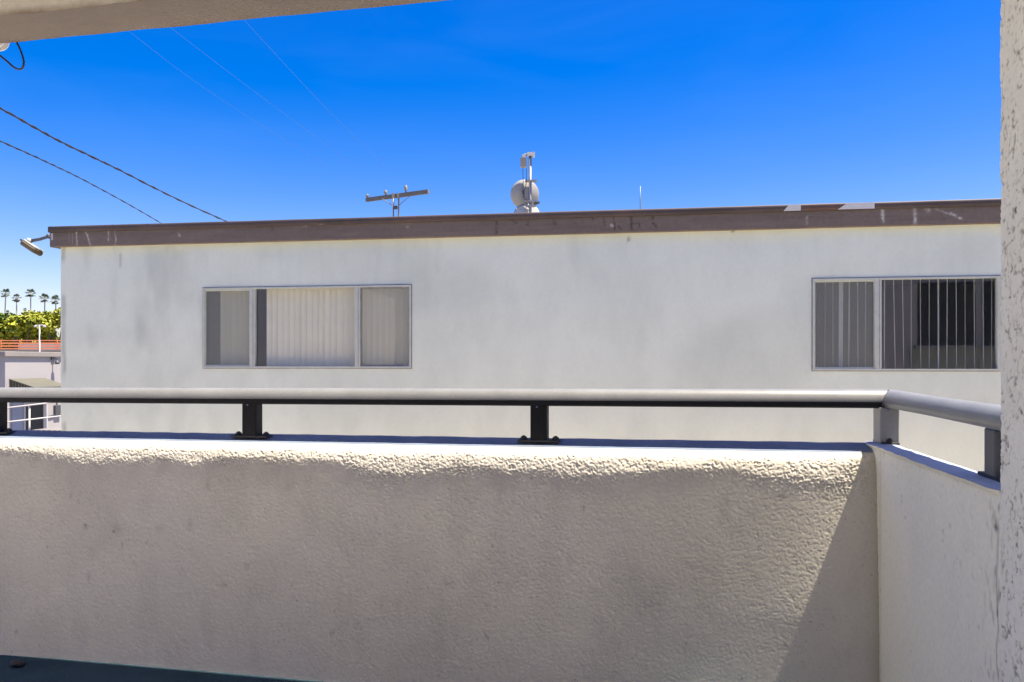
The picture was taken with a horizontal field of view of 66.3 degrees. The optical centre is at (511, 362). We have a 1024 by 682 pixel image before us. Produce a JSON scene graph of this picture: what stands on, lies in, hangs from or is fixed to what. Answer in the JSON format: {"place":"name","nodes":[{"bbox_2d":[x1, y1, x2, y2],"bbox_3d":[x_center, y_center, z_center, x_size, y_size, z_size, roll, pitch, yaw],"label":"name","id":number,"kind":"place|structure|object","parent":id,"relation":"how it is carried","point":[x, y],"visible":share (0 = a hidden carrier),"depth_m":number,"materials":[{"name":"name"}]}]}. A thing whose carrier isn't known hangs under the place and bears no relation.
{"place":"outdoors","nodes":[
{"label":"outdoors","id":0,"kind":"place"},
{"bbox_2d":[0,351,60,429],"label":"building","id":1,"kind":"structure","parent":0,"point":[32,369],"depth_m":41.39,"materials":[{"name":"paint"}]},
{"bbox_2d":[23,403,47,429],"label":"door","id":2,"kind":"structure","parent":1,"relation":"in","point":[36,411],"depth_m":41.94,"materials":[{"name":"white paint"}]},
{"bbox_2d":[48,403,60,416],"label":"electric meter","id":3,"kind":"object","parent":1,"relation":"attached to","point":[57,409],"visible":0.66,"depth_m":43.20,"materials":[{"name":"metal"}]},
{"bbox_2d":[51,357,59,363],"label":"wall lamp","id":4,"kind":"object","parent":1,"relation":"attached to","point":[56,359],"visible":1,"depth_m":42.95,"materials":[{"name":"grey metal"}]},
{"bbox_2d":[0,344,60,351],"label":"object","id":5,"kind":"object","parent":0,"point":[37,350],"depth_m":86.00,"materials":[{"name":"white metal"}]},
{"bbox_2d":[0,340,60,349],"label":"orange railing","id":6,"kind":"object","parent":5,"relation":"on","point":[19,345],"visible":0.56,"depth_m":79.98,"materials":[{"name":"metal"}]},
{"bbox_2d":[0,0,1002,336],"label":"sky","id":7,"kind":"structure","parent":0,"point":[689,103],"materials":[{"name":"blue"}]},
{"bbox_3d":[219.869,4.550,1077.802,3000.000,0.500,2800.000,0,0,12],"label":"ground","id":8,"kind":"structure","parent":0,"visible":0},
{"bbox_2d":[0,313,6,349],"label":"tree","id":9,"kind":"object","parent":8,"relation":"on","point":[2,316],"visible":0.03,"depth_m":109.44,"materials":[{"name":"green plant"}]},
{"bbox_2d":[1,289,10,312],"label":"palm tree","id":10,"kind":"object","parent":8,"relation":"on","point":[5,295],"visible":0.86,"depth_m":219.87,"materials":[{"name":"green plant"}]},
{"bbox_2d":[0,313,20,322],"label":"tree","id":11,"kind":"object","parent":8,"relation":"on","point":[7,314],"visible":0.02,"depth_m":110.78,"materials":[{"name":"green plant"}]},
{"bbox_2d":[12,294,21,313],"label":"palm tree","id":12,"kind":"object","parent":8,"relation":"on","point":[16,300],"visible":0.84,"depth_m":219.74,"materials":[{"name":"green plant"}]},
{"bbox_2d":[0,312,44,349],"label":"tree","id":13,"kind":"object","parent":8,"relation":"on","point":[14,327],"visible":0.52,"depth_m":102.24,"materials":[{"name":"green plant"}]},
{"bbox_2d":[24,289,36,310],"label":"palm tree","id":14,"kind":"object","parent":8,"relation":"on","point":[30,295],"visible":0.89,"depth_m":219.81,"materials":[{"name":"green plant"}]},
{"bbox_2d":[19,310,42,341],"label":"tree","id":15,"kind":"object","parent":8,"relation":"on","point":[23,335],"visible":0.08,"depth_m":114.53,"materials":[{"name":"green plant"}]},
{"bbox_2d":[7,403,60,429],"bbox_3d":[-21.488,3.006,34.913,0.268,2.588,3.390,0,0,37],"label":"pipe guardrail","id":16,"kind":"object","parent":8,"relation":"on","point":[29,419],"visible":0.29,"depth_m":34.97,"materials":[{"name":"white metal"}]},
{"bbox_2d":[34,325,45,351],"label":"street lamp","id":17,"kind":"object","parent":8,"relation":"on","point":[39,333],"visible":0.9,"depth_m":77.94,"materials":[{"name":"white metal"}]},
{"bbox_2d":[25,307,60,341],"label":"tree","id":18,"kind":"object","parent":8,"relation":"on","point":[51,322],"visible":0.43,"depth_m":105.85,"materials":[{"name":"green plant"}]},
{"bbox_2d":[38,293,49,310],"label":"palm tree","id":19,"kind":"object","parent":8,"relation":"on","point":[44,295],"visible":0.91,"depth_m":214.74,"materials":[{"name":"green plant"}]},
{"bbox_2d":[35,428,60,430],"bbox_3d":[-22.503,3.763,38.500,1.400,1.015,1.200,0,0,12],"label":"pallet stack","id":20,"kind":"object","parent":8,"relation":"on","point":[51,429],"visible":0.11,"depth_m":38.24,"materials":[{"name":"wood"}]},
{"bbox_2d":[49,294,59,330],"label":"palm tree","id":21,"kind":"object","parent":8,"relation":"on","point":[55,296],"visible":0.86,"depth_m":219.81,"materials":[{"name":"green plant"}]},
{"bbox_2d":[366,185,428,216],"bbox_3d":[-4.454,-1.230,29.915,2.799,11.059,0.426,0,0,22],"label":"utility pole","id":22,"kind":"object","parent":8,"relation":"on","point":[392,196],"visible":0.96,"depth_m":29.94,"materials":[{"name":"wood"}]},
{"bbox_2d":[130,32,364,189],"bbox_3d":[-8.807,-7.588,21.101,1.811,1.822,19.823,0,0,13],"label":"overhead wire","id":23,"kind":"object","parent":22,"relation":"attached to","point":[238,110],"visible":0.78,"depth_m":24.26,"materials":[{"name":"metal"}]},
{"bbox_2d":[170,27,385,188],"bbox_3d":[-7.979,-7.811,20.861,1.024,2.242,19.674,0,0,16],"label":"overhead wire","id":24,"kind":"object","parent":22,"relation":"attached to","point":[274,106],"visible":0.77,"depth_m":24.07,"materials":[{"name":"metal"}]},
{"bbox_2d":[246,22,401,181],"bbox_3d":[-6.166,-7.749,20.632,0.985,2.056,18.887,0,0,10],"label":"overhead wire","id":25,"kind":"object","parent":22,"relation":"attached to","point":[319,101],"visible":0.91,"depth_m":23.31,"materials":[{"name":"metal"}]},
{"bbox_2d":[48,198,1002,470],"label":"apartment building","id":26,"kind":"structure","parent":8,"relation":"on","point":[902,296],"depth_m":9.54,"materials":[{"name":"paint"}]},
{"bbox_2d":[20,233,52,255],"bbox_3d":[-6.311,-1.575,10.458,0.492,0.289,0.202,0,0,12],"label":"floodlight","id":27,"kind":"object","parent":26,"relation":"attached to","point":[30,246],"visible":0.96,"depth_m":10.43,"materials":[{"name":"grey metal"}]},
{"bbox_2d":[0,141,160,222],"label":"service cable","id":28,"kind":"object","parent":26,"relation":"attached to","point":[75,176],"visible":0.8,"depth_m":8.97,"materials":[{"name":"black rubber"}]},
{"bbox_2d":[0,107,225,220],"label":"service cable","id":29,"kind":"object","parent":26,"relation":"attached to","point":[56,139],"visible":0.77,"depth_m":8.90,"materials":[{"name":"black rubber"}]},
{"bbox_2d":[203,284,411,368],"bbox_3d":[-2.592,-0.478,9.969,2.807,1.108,0.166,0,0,9],"label":"window","id":30,"kind":"structure","parent":26,"relation":"in","point":[324,326],"depth_m":10.00,"materials":[{"name":"metal"}]},
{"bbox_2d":[510,152,539,212],"bbox_3d":[0.253,-2.756,14.076,0.531,1.997,0.319,0,0,-11],"label":"satellite dish","id":31,"kind":"object","parent":26,"relation":"on","point":[524,194],"visible":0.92,"depth_m":14.08,"materials":[{"name":"metal"}]},
{"bbox_2d":[812,275,1000,371],"bbox_3d":[4.832,-0.461,8.831,2.820,1.117,0.190,0,0,9],"label":"window","id":32,"kind":"structure","parent":26,"relation":"in","point":[877,281],"depth_m":8.86,"materials":[{"name":"metal"}]},
{"bbox_3d":[0.450,1.200,-2.796,26.000,6.200,10.700,0,0,12],"label":"own apartment building","id":33,"kind":"object","parent":8,"relation":"on","visible":0},
{"bbox_2d":[0,655,322,681],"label":"balcony floor","id":34,"kind":"structure","parent":33,"relation":"on","point":[37,669],"depth_m":3.03,"materials":[{"name":"grey concrete"}]},
{"bbox_2d":[10,660,25,666],"bbox_3d":[-1.959,1.188,3.096,0.065,0.023,0.043,0,0,12],"label":"floor debris","id":35,"kind":"object","parent":34,"relation":"on","point":[16,663],"visible":1,"depth_m":3.09,"materials":[{"name":"black rubber"}]},
{"bbox_2d":[0,430,1001,681],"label":"balcony wall","id":36,"kind":"structure","parent":34,"relation":"on","point":[372,558],"depth_m":2.82,"materials":[{"name":"paint"}]},
{"bbox_2d":[0,387,1001,481],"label":"railing","id":37,"kind":"object","parent":36,"relation":"on","point":[886,405],"visible":0.93,"depth_m":2.87,"materials":[{"name":"metal"}]},
{"bbox_2d":[0,0,444,42],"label":"overhead beam","id":38,"kind":"structure","parent":33,"relation":"attached to","point":[24,20],"depth_m":2.66,"materials":[{"name":"paint"}]},
{"bbox_2d":[0,43,9,50],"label":"wire knob","id":39,"kind":"object","parent":38,"relation":"attached to","point":[4,46],"visible":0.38,"depth_m":2.95,"materials":[{"name":"white ceramic"}]},
{"bbox_2d":[0,42,24,69],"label":"loose cable","id":40,"kind":"object","parent":38,"relation":"hanging from","point":[11,65],"visible":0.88,"depth_m":2.93,"materials":[{"name":"black rubber"}]},
{"bbox_2d":[999,0,1023,681],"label":"stucco column","id":41,"kind":"structure","parent":33,"relation":"on","point":[1011,332],"depth_m":1.56,"materials":[{"name":"white paint"}]}
]}

